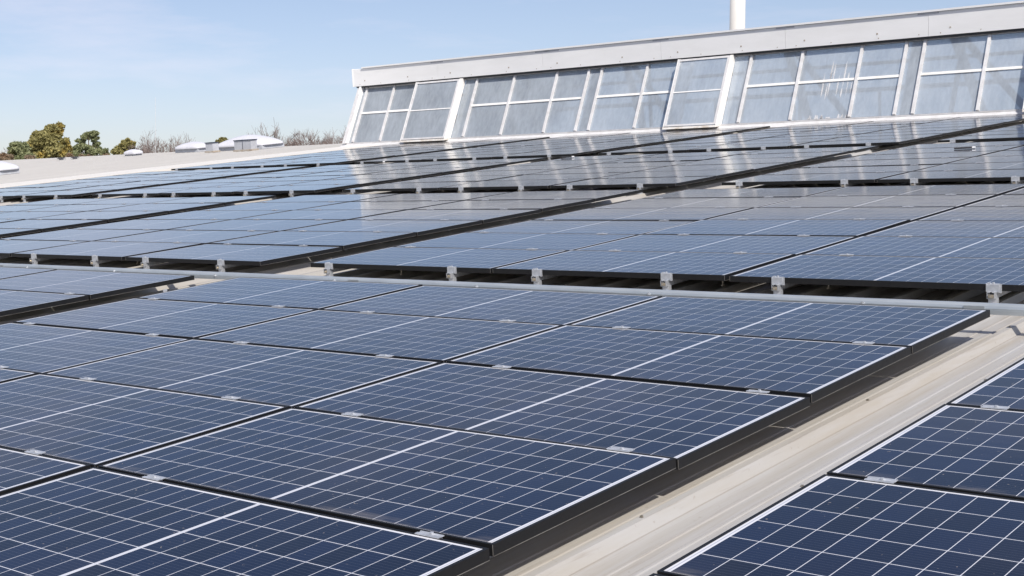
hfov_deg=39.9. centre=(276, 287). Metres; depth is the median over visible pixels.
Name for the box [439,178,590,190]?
solar panel
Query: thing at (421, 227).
solar panel
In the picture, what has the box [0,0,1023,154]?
sky
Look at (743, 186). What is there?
mounting rail
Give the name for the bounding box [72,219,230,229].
solar panel
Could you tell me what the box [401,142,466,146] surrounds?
solar panel
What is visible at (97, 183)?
solar panel
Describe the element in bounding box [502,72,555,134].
window pane
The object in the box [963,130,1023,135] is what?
solar panel
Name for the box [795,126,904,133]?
solar panel
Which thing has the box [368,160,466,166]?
solar panel
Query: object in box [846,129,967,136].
solar panel
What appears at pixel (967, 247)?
solar panel
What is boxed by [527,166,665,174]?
solar panel
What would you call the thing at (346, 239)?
solar panel
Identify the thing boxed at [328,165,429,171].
solar panel
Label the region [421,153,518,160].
solar panel
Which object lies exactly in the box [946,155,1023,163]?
solar panel
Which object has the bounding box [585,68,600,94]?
window pane
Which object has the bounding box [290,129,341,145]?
bare tree
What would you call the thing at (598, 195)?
solar panel
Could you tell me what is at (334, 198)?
solar panel
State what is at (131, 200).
solar panel
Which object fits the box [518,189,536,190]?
mounting rail
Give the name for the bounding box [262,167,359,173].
solar panel
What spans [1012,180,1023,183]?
mounting rail
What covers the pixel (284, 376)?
solar panel
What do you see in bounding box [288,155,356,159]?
solar panel
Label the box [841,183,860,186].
mounting rail
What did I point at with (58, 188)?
solar panel
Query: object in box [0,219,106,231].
solar panel
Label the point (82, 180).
solar panel
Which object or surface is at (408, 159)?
solar panel
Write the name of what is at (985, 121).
solar panel
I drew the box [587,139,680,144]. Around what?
solar panel
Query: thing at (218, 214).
solar panel
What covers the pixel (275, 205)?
solar panel
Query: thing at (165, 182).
solar panel
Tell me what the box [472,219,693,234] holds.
solar panel
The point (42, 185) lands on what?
solar panel
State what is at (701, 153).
solar panel
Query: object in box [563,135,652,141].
solar panel
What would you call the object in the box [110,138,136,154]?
pine tree
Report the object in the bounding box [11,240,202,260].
solar panel
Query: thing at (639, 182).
solar panel
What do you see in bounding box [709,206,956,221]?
solar panel
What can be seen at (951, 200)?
solar panel
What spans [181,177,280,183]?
solar panel
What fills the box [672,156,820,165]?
solar panel
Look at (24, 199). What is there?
mounting rail
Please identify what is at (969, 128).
solar panel
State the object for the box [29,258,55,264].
mounting rail
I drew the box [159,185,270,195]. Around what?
solar panel
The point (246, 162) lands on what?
solar panel
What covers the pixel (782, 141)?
solar panel
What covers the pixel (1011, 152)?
solar panel
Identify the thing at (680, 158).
solar panel
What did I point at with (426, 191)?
mounting rail
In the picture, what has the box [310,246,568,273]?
solar panel
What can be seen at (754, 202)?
solar panel
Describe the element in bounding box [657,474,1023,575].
solar panel
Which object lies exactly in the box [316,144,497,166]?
mounting rail
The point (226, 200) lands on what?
solar panel
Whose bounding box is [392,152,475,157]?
solar panel
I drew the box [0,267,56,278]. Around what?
solar panel
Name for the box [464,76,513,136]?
window pane
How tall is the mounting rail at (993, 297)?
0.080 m
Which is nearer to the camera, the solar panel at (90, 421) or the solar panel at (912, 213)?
the solar panel at (90, 421)
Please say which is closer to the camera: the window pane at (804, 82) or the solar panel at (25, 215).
the solar panel at (25, 215)
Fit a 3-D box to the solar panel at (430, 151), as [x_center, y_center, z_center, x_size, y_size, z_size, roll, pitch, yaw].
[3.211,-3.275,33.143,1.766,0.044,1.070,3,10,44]
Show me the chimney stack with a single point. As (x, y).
(737, 14)
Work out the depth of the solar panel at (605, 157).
23.78 m
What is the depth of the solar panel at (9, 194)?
26.89 m
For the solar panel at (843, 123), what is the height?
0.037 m
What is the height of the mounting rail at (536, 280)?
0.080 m
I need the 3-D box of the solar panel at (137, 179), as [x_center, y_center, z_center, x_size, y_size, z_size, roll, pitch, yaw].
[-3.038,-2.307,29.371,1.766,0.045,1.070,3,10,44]
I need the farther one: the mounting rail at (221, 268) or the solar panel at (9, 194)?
the solar panel at (9, 194)
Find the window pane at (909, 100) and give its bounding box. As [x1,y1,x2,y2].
[898,41,918,114]
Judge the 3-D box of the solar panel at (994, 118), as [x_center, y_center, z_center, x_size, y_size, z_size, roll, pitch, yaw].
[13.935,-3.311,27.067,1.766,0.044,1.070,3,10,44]
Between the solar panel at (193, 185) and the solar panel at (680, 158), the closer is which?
the solar panel at (680, 158)
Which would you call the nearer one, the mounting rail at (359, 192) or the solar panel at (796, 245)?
the solar panel at (796, 245)
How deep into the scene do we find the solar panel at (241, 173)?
28.66 m
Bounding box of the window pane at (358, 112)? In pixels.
[349,89,365,142]
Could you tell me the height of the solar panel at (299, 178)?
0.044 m
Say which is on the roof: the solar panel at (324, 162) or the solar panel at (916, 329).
the solar panel at (916, 329)
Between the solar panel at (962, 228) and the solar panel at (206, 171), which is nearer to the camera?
the solar panel at (962, 228)
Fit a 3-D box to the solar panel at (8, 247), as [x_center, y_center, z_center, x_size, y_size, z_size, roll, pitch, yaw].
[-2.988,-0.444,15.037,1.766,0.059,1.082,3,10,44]
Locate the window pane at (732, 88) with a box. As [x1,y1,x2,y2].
[722,56,749,123]
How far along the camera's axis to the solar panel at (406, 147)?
35.90 m
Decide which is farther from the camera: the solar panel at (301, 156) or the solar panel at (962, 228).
the solar panel at (301, 156)
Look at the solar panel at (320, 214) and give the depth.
15.93 m
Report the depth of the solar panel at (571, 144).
30.23 m
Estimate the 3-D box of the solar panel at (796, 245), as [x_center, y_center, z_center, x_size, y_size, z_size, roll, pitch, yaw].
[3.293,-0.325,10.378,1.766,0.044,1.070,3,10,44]
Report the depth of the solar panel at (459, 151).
30.77 m
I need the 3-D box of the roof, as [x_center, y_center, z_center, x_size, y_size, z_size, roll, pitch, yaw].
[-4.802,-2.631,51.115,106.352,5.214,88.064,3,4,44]
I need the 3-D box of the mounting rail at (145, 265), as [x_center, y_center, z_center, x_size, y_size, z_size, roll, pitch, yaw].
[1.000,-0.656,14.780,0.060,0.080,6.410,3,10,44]
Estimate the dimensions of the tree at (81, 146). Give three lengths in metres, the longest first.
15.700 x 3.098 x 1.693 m
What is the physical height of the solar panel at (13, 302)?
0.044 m
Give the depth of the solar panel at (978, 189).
13.30 m
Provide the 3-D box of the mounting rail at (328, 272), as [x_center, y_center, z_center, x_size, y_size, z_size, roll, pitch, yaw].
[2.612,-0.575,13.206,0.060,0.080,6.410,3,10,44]
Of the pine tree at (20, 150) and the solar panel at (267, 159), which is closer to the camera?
the solar panel at (267, 159)
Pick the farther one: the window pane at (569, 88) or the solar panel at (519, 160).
the window pane at (569, 88)
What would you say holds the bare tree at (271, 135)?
on the ground
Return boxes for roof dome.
[0,161,18,174]
[124,149,142,155]
[175,141,205,152]
[219,134,283,150]
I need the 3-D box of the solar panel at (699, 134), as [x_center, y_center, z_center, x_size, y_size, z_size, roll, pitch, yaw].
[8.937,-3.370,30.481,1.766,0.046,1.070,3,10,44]
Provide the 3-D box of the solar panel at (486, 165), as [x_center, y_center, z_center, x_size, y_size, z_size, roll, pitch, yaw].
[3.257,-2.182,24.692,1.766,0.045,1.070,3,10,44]
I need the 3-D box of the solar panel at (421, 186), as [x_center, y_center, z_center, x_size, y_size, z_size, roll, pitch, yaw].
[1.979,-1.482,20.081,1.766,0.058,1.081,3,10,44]
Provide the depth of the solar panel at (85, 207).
20.90 m
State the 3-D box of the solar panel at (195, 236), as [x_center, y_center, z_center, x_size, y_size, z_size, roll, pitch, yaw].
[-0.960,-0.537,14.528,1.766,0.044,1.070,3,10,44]
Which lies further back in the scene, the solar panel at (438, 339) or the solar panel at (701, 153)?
the solar panel at (701, 153)
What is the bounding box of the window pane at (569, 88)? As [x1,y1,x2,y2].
[545,70,587,132]
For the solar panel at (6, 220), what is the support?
on the roof
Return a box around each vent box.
[205,142,219,152]
[233,139,258,151]
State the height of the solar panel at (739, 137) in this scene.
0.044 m
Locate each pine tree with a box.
[6,141,35,159]
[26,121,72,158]
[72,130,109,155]
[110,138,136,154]
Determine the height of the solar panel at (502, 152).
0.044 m
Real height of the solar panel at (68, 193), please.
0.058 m
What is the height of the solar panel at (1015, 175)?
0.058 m
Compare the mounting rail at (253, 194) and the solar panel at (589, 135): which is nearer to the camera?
the mounting rail at (253, 194)
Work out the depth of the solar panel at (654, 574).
3.51 m
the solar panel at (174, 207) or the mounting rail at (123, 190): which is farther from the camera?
the mounting rail at (123, 190)
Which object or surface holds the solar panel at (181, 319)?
on the roof
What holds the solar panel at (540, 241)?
on the mounting rail at (451, 276)
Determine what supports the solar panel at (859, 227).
on the mounting rail at (536, 280)
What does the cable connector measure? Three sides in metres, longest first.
0.263 x 0.030 x 0.026 m
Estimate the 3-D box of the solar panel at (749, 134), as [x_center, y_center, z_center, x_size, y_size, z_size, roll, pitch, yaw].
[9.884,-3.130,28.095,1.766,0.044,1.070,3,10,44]
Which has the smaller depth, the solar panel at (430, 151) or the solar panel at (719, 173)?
the solar panel at (719, 173)
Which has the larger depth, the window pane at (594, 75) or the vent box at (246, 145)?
the vent box at (246, 145)
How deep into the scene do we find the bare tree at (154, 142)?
102.01 m
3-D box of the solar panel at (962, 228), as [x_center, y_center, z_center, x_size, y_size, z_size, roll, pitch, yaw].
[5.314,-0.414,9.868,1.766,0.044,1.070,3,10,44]
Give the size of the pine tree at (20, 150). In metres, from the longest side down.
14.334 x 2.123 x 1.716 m
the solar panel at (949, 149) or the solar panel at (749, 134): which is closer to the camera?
the solar panel at (949, 149)
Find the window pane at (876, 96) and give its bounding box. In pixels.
[854,42,904,116]
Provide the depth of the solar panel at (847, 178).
15.77 m
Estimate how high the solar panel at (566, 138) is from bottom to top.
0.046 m
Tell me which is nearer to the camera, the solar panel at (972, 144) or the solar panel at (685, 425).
the solar panel at (685, 425)
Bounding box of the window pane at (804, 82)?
[793,46,857,119]
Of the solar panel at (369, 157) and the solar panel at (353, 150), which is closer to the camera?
the solar panel at (369, 157)
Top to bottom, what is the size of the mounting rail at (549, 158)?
0.081 m
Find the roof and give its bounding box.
[0,121,1023,575]
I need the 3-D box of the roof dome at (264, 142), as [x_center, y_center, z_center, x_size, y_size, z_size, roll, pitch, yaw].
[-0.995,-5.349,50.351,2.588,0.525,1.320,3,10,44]
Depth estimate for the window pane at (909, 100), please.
30.18 m
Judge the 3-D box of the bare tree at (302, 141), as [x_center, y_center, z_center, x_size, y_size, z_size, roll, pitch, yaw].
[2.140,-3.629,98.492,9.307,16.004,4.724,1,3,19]
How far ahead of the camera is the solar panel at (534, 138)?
35.90 m
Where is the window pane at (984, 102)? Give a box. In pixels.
[980,32,1023,110]
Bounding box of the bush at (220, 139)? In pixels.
[214,137,227,143]
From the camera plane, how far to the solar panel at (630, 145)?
28.12 m
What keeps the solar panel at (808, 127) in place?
on the mounting rail
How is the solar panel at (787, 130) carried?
on the mounting rail
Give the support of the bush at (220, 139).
on the ground
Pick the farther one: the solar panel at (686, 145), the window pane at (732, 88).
the window pane at (732, 88)
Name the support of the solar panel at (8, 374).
on the roof
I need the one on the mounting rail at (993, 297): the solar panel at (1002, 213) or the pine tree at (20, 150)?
the solar panel at (1002, 213)
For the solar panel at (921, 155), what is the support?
on the mounting rail at (743, 186)
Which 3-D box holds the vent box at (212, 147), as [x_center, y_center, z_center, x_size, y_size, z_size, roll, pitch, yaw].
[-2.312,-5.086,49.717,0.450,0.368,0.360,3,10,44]
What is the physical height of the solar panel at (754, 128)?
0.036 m
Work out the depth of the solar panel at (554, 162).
23.06 m
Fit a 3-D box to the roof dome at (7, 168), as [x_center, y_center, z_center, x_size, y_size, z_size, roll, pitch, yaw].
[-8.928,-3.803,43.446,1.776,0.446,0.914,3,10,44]
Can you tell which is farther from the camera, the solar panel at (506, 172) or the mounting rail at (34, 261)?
the solar panel at (506, 172)
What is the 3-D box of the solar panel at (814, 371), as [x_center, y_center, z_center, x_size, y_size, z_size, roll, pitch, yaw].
[1.815,0.314,6.320,1.766,0.046,1.070,3,11,44]
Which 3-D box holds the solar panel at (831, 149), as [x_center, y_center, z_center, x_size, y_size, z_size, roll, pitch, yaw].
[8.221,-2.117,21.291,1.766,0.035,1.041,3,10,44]
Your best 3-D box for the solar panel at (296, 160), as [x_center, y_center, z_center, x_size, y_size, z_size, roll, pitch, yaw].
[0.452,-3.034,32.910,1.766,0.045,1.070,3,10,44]
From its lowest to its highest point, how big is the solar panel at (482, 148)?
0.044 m
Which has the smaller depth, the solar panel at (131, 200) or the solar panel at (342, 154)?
the solar panel at (131, 200)
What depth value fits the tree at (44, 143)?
93.04 m
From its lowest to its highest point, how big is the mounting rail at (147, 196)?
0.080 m
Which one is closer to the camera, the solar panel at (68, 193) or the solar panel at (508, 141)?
the solar panel at (68, 193)
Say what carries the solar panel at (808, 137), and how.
on the mounting rail
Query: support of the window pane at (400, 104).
in the skylight building
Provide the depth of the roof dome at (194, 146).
52.21 m
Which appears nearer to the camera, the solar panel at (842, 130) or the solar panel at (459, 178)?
the solar panel at (459, 178)
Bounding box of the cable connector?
[954,147,975,148]
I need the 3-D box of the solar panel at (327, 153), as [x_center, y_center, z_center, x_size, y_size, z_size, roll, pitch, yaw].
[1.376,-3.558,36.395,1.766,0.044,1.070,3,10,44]
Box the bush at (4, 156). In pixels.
[0,152,35,160]
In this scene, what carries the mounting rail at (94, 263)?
on the roof
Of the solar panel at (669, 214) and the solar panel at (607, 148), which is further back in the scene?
the solar panel at (607, 148)
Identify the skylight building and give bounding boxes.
[340,0,1023,146]
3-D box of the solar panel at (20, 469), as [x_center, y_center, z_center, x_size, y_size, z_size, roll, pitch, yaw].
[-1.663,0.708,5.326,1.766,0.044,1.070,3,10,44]
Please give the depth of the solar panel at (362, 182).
22.30 m
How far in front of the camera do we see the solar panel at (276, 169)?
29.41 m
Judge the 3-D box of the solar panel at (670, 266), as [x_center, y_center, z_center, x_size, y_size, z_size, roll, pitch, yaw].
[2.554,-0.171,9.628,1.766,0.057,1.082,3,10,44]
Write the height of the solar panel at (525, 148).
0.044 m
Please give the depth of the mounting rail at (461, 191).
18.84 m
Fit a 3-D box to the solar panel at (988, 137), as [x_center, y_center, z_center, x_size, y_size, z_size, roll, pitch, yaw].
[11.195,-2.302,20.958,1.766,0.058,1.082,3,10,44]
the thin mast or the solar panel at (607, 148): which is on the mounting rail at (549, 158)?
the solar panel at (607, 148)
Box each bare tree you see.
[123,135,182,152]
[129,139,165,152]
[131,133,195,152]
[149,136,185,151]
[248,117,301,145]
[258,123,321,144]
[274,125,345,145]
[284,129,318,145]
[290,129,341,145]
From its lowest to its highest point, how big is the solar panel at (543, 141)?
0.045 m
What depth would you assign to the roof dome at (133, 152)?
53.72 m
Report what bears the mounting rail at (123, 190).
on the roof
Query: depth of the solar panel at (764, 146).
23.69 m
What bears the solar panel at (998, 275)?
on the mounting rail at (777, 288)
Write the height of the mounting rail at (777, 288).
0.080 m
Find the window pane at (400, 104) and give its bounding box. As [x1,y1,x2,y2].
[381,84,414,140]
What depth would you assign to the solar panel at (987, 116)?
27.98 m
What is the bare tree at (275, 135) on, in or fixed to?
on the ground
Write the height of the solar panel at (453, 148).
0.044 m
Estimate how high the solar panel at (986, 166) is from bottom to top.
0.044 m
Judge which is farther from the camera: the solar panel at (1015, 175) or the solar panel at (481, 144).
the solar panel at (481, 144)
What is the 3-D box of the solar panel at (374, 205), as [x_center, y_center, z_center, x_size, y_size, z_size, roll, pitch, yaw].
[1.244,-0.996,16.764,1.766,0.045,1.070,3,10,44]
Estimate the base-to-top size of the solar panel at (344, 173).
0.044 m
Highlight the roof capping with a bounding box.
[0,145,377,187]
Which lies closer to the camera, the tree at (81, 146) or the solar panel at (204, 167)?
the solar panel at (204, 167)
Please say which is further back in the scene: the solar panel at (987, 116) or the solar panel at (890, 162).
the solar panel at (987, 116)
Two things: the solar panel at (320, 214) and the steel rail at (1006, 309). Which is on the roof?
the steel rail at (1006, 309)
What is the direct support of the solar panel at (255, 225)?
on the mounting rail at (94, 263)
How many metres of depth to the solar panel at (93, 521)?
4.11 m
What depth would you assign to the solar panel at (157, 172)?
32.04 m
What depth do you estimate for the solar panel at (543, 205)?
15.37 m
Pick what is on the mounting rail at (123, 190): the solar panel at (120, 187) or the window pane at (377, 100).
the solar panel at (120, 187)
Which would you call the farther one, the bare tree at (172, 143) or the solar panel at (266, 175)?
the bare tree at (172, 143)
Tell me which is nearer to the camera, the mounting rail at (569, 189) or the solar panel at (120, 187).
the mounting rail at (569, 189)
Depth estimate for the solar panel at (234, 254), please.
12.32 m
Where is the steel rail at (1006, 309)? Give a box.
[0,263,1023,315]
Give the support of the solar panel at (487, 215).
on the mounting rail at (221, 268)
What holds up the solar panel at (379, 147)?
on the mounting rail
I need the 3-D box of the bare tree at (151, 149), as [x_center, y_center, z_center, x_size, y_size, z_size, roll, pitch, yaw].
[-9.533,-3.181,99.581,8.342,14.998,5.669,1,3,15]
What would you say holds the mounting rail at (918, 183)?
on the roof
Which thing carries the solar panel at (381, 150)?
on the mounting rail
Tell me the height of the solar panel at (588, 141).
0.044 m
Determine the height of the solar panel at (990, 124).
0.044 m
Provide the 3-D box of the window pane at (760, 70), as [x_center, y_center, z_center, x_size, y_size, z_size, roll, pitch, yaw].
[11.710,-4.746,32.533,1.258,1.579,0.877,3,10,44]
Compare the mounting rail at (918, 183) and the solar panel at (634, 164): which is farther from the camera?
the solar panel at (634, 164)
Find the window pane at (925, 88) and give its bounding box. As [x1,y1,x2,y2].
[914,35,985,113]
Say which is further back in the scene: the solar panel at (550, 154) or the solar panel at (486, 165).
the solar panel at (550, 154)
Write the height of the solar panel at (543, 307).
0.036 m
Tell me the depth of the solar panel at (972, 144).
19.69 m
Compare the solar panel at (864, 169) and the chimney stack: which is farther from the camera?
the chimney stack
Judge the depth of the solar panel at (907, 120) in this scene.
29.09 m
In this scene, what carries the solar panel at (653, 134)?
on the mounting rail
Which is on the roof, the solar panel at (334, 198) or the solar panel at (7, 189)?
the solar panel at (7, 189)
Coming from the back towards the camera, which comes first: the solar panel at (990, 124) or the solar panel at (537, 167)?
the solar panel at (990, 124)
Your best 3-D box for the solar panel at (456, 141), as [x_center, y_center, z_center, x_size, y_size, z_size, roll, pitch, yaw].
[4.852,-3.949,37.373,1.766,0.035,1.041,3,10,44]
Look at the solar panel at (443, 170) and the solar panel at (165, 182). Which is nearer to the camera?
the solar panel at (443, 170)
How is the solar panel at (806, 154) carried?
on the mounting rail at (643, 188)
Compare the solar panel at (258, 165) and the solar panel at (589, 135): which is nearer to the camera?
the solar panel at (258, 165)
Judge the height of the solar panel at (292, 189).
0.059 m
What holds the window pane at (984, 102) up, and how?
in the skylight building
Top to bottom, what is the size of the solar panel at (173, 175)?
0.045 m
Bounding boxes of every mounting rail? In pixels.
[22,197,42,201]
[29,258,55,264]
[54,169,293,198]
[90,260,117,266]
[141,262,166,268]
[143,195,163,197]
[211,194,230,196]
[216,213,537,271]
[243,193,266,195]
[289,169,478,196]
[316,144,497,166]
[323,268,347,275]
[350,191,374,193]
[416,190,439,192]
[446,272,471,280]
[458,190,476,192]
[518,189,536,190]
[531,275,559,284]
[548,130,749,159]
[566,188,586,190]
[637,171,757,193]
[660,279,686,289]
[736,185,755,188]
[771,283,796,294]
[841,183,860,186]
[910,182,928,184]
[987,291,1010,302]
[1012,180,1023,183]
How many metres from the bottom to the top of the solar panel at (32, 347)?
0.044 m
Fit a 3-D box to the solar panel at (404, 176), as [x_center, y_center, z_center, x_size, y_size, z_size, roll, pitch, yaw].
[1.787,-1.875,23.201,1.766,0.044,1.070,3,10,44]
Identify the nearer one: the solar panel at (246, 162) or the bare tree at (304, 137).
the solar panel at (246, 162)
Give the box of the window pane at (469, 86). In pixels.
[451,79,475,137]
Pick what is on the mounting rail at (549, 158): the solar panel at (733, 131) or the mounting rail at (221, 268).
the solar panel at (733, 131)
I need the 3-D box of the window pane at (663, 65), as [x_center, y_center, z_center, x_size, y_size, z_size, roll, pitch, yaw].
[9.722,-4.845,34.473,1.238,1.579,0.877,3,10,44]
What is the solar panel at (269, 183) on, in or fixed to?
on the mounting rail
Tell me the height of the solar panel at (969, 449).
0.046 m
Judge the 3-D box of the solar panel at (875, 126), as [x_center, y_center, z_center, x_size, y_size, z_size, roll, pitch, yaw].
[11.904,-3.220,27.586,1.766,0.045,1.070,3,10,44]
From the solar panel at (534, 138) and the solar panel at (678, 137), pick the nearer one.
the solar panel at (678, 137)
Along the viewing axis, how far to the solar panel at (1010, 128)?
22.87 m
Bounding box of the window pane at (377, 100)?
[354,86,392,142]
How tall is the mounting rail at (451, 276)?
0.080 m
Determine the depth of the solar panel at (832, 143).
22.38 m
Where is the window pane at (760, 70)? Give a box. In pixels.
[745,51,799,122]
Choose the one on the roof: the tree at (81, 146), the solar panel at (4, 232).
the solar panel at (4, 232)
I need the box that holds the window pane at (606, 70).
[592,65,644,130]
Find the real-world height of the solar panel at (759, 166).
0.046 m
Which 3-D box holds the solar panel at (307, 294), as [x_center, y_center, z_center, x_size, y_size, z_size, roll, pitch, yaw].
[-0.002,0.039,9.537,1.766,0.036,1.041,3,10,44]
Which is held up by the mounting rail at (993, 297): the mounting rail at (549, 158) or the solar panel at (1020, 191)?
the solar panel at (1020, 191)
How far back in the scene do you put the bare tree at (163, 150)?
98.39 m
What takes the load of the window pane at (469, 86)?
in the skylight building
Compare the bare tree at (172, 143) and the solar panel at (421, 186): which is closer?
the solar panel at (421, 186)
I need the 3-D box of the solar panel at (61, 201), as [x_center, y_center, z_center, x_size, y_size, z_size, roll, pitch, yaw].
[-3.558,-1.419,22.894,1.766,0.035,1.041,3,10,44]
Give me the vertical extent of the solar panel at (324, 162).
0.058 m
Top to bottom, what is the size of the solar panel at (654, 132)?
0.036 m
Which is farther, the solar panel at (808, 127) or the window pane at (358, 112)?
the window pane at (358, 112)
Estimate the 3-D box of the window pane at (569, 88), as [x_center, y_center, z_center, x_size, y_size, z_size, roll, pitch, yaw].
[7.705,-4.946,36.441,0.978,1.663,0.701,3,4,44]
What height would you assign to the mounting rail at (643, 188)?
0.080 m
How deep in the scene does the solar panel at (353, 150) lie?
37.14 m
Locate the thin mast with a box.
[155,97,155,152]
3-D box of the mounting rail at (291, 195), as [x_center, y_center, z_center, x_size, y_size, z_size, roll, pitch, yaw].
[2.426,-1.870,23.279,0.060,0.080,6.410,3,10,44]
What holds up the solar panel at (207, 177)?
on the mounting rail at (24, 199)
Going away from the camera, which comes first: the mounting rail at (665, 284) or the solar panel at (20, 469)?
the solar panel at (20, 469)
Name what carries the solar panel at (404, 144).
on the mounting rail
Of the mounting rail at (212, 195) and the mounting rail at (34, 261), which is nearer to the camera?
the mounting rail at (34, 261)
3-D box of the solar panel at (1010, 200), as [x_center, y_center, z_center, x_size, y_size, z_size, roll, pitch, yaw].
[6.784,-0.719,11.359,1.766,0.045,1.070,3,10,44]
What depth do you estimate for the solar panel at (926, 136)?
23.25 m
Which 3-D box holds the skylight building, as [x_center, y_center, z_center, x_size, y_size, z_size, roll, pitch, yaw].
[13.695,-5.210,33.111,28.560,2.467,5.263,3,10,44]
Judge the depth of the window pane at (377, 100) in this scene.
41.11 m
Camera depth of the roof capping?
35.33 m
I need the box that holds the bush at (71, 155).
[65,153,109,156]
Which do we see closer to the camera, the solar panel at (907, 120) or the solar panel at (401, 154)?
the solar panel at (907, 120)
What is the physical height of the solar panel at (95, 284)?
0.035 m
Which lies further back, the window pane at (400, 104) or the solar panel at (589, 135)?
the window pane at (400, 104)
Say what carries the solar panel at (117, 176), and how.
on the roof
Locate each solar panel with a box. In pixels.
[0,187,42,191]
[0,190,51,197]
[0,204,62,211]
[0,211,84,219]
[0,218,24,222]
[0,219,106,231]
[0,228,40,236]
[0,228,161,240]
[0,239,88,256]
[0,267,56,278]
[0,269,193,299]
[0,290,88,316]
[0,322,189,373]
[0,365,38,382]
[0,374,288,467]
[0,447,90,494]
[0,467,489,575]
[6,182,85,187]
[9,185,100,191]
[11,198,116,204]
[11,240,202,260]
[13,298,316,338]
[15,189,116,197]
[23,203,135,210]
[32,210,167,221]
[42,178,120,183]
[43,339,441,407]
[52,181,136,186]
[61,184,159,190]
[71,197,190,204]
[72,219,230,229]
[77,174,156,179]
[92,187,193,196]
[92,202,223,212]
[96,176,169,181]
[97,229,277,243]
[97,408,675,556]
[102,179,199,185]
[113,170,191,175]
[125,243,341,265]
[131,172,212,177]
[137,277,422,309]
[140,182,241,188]
[141,209,290,219]
[145,175,237,180]
[145,195,275,204]
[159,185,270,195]
[166,168,246,173]
[168,219,344,230]
[171,164,242,170]
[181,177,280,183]
[188,170,274,175]
[195,310,562,362]
[204,201,344,209]
[209,230,415,249]
[210,180,316,186]
[211,160,278,164]
[222,161,304,168]
[222,166,308,171]
[222,172,320,178]
[233,184,359,193]
[240,157,304,161]
[240,209,405,219]
[250,175,354,181]
[260,194,396,201]
[262,158,330,162]
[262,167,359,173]
[265,154,330,158]
[276,159,364,166]
[280,178,401,185]
[284,219,481,235]
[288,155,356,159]
[289,170,390,176]
[291,151,357,155]
[294,362,809,469]
[299,200,461,209]
[303,163,390,168]
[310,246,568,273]
[313,151,390,156]
[315,155,395,160]
[318,148,382,152]
[320,285,661,324]
[325,172,441,179]
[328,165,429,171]
[340,152,423,157]
[342,181,478,191]
[345,145,409,149]
[349,148,416,152]
[350,208,540,223]
[352,192,509,201]
[355,156,444,163]
[362,167,479,174]
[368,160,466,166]
[371,142,435,146]
[374,145,441,149]
[374,149,451,153]
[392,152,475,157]
[393,174,522,182]
[394,231,638,250]
[400,145,477,150]
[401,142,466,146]
[407,162,514,168]
[411,198,594,211]
[417,149,499,154]
[419,139,492,144]
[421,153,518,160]
[425,142,502,147]
[435,169,558,176]
[437,157,547,164]
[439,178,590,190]
[446,325,910,402]
[450,140,526,144]
[450,145,531,150]
[454,149,548,155]
[469,189,642,201]
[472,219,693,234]
[474,142,554,147]
[476,137,549,141]
[477,163,597,170]
[485,146,570,151]
[487,172,629,180]
[493,150,599,158]
[493,249,795,280]
[498,139,578,144]
[511,158,630,165]
[516,142,601,147]
[527,146,628,152]
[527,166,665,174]
[531,136,601,140]
[532,206,753,220]
[539,139,623,144]
[547,133,625,138]
[547,153,663,160]
[550,176,715,188]
[557,142,654,148]
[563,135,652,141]
[566,160,700,168]
[568,296,989,353]
[576,233,856,254]
[587,132,675,138]
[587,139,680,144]
[594,169,753,178]
[595,196,798,207]
[598,145,714,154]
[604,155,731,162]
[609,135,704,141]
[618,130,690,134]
[630,141,740,148]
[632,132,727,138]
[636,163,788,171]
[637,150,761,157]
[644,218,909,236]
[645,187,842,197]
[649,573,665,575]
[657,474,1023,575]
[658,137,766,144]
[662,129,748,134]
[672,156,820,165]
[684,126,769,131]
[687,134,786,140]
[689,142,810,151]
[707,131,807,137]
[708,151,850,159]
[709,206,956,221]
[721,171,909,185]
[723,137,837,144]
[730,254,1023,292]
[736,127,833,133]
[738,146,877,154]
[749,134,857,140]
[756,124,852,130]
[757,194,997,207]
[763,164,941,174]
[769,130,881,137]
[777,121,871,127]
[789,137,922,147]
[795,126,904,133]
[798,157,970,167]
[804,235,1023,258]
[809,184,1023,195]
[816,133,945,141]
[821,123,922,129]
[827,404,1023,499]
[834,151,998,160]
[840,120,941,126]
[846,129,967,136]
[860,117,958,123]
[864,219,1023,237]
[865,145,1023,154]
[870,125,987,132]
[877,169,1023,182]
[888,122,1006,129]
[896,140,1023,148]
[912,119,1023,125]
[916,162,1023,170]
[917,205,1023,220]
[930,116,1023,122]
[938,134,1023,142]
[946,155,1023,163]
[946,358,1023,410]
[948,114,1023,119]
[962,194,1023,206]
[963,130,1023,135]
[977,150,1023,156]
[988,126,1023,130]
[1002,188,1023,194]
[1003,146,1023,150]
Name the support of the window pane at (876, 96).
in the skylight building
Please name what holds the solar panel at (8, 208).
on the roof
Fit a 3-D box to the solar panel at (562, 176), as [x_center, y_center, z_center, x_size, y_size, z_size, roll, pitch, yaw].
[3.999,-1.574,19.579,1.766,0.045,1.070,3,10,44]
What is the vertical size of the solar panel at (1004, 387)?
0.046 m
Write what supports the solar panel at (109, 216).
on the roof
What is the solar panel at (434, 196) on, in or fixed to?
on the mounting rail at (94, 263)
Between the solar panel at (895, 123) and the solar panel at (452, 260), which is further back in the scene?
the solar panel at (895, 123)
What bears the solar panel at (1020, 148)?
on the mounting rail at (918, 183)
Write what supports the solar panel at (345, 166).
on the mounting rail at (147, 196)
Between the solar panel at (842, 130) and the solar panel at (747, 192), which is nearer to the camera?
the solar panel at (747, 192)
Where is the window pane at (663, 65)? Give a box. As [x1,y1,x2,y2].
[642,62,687,105]
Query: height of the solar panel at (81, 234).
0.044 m

